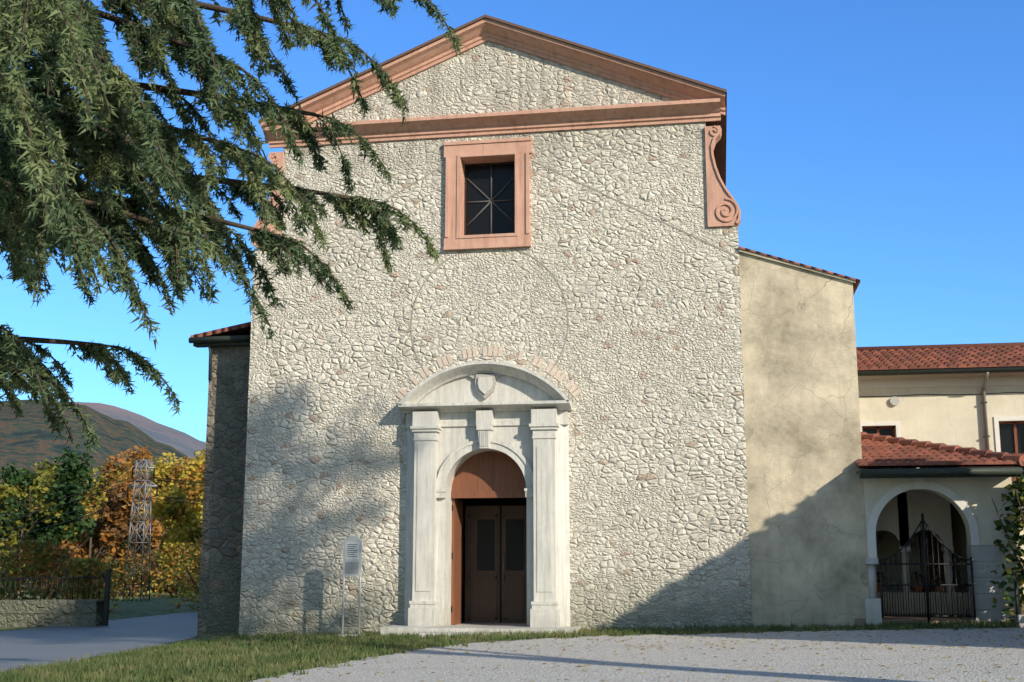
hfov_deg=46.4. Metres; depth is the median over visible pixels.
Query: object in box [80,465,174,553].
yellow tree
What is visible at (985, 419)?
residence fixtures
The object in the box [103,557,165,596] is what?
lane bush
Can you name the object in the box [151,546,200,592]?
bush
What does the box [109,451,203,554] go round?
yellow tree
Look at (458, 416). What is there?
church portal
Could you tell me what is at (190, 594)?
lane bush
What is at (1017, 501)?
climbing plant
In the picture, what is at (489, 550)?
church door
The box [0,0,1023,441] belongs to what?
sky
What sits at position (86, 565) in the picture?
lane bush
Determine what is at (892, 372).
residence
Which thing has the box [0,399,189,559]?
mountain
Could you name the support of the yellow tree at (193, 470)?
on the ground
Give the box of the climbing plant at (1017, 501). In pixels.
[987,474,1023,622]
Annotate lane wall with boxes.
[0,570,110,626]
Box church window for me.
[464,162,514,234]
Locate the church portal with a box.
[380,361,581,637]
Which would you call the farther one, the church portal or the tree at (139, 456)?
the tree at (139, 456)
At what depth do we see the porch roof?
23.02 m
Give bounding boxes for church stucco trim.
[252,18,740,250]
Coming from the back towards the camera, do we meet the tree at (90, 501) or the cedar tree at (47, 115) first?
the tree at (90, 501)
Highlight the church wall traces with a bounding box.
[256,160,737,399]
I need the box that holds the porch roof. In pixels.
[855,432,1023,478]
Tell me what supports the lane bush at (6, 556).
on the ground
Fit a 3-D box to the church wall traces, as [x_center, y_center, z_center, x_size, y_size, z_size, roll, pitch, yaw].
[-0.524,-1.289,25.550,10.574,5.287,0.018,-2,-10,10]
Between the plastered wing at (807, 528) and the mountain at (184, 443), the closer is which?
the plastered wing at (807, 528)
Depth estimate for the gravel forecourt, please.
16.25 m
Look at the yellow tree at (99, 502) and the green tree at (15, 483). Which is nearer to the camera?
the green tree at (15, 483)
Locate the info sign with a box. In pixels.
[335,536,365,636]
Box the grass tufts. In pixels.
[0,618,1020,681]
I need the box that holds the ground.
[0,577,1010,681]
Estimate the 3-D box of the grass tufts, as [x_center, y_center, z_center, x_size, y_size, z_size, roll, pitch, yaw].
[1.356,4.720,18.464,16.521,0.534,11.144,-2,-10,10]
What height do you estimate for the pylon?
8.851 m
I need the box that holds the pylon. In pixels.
[122,458,157,601]
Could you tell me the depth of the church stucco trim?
25.91 m
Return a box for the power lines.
[0,477,203,539]
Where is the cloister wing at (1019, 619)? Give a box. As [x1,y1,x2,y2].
[1011,453,1023,627]
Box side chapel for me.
[188,322,250,633]
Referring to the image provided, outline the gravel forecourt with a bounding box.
[246,627,1023,681]
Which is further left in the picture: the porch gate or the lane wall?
the lane wall
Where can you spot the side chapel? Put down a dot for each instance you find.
(223, 507)
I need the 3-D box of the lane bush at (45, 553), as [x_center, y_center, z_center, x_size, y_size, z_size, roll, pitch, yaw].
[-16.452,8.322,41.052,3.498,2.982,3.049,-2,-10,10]
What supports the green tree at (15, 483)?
on the ground
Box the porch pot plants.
[876,571,944,583]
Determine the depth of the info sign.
23.97 m
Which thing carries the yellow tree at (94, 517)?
on the ground
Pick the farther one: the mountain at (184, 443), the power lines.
the mountain at (184, 443)
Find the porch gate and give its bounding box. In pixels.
[879,513,975,621]
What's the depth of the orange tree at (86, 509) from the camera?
123.84 m
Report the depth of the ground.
40.77 m
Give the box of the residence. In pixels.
[856,342,1023,591]
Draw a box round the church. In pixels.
[239,14,751,635]
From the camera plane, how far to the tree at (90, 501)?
137.80 m
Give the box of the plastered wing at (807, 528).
[739,246,868,626]
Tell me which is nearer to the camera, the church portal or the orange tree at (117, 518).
the church portal
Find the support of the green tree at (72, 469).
on the ground
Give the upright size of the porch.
3.272 m
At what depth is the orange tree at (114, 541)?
65.52 m
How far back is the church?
25.27 m
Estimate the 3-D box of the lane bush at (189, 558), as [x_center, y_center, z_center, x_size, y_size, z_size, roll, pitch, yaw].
[-12.516,9.751,49.548,3.624,3.215,3.010,-2,-10,10]
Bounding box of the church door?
[451,451,526,625]
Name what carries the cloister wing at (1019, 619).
on the ground
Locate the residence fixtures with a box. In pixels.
[859,372,1023,449]
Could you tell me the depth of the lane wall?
32.13 m
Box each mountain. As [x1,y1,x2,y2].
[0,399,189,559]
[57,401,205,460]
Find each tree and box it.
[0,0,464,453]
[0,443,96,592]
[0,459,61,517]
[5,490,100,516]
[23,510,111,580]
[25,474,158,589]
[49,454,155,513]
[61,517,165,595]
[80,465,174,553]
[89,488,195,555]
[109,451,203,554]
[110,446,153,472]
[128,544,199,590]
[149,484,201,548]
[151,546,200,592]
[175,449,205,544]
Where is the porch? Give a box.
[854,477,1020,626]
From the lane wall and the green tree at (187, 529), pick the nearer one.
the lane wall
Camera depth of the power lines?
58.55 m
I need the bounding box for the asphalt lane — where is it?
[0,611,198,672]
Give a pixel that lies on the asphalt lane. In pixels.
(41, 646)
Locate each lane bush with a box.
[0,539,92,599]
[0,550,29,599]
[32,557,134,611]
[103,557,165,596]
[136,542,199,597]
[158,537,200,605]
[171,570,199,611]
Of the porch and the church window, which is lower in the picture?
the porch
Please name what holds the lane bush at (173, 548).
on the ground

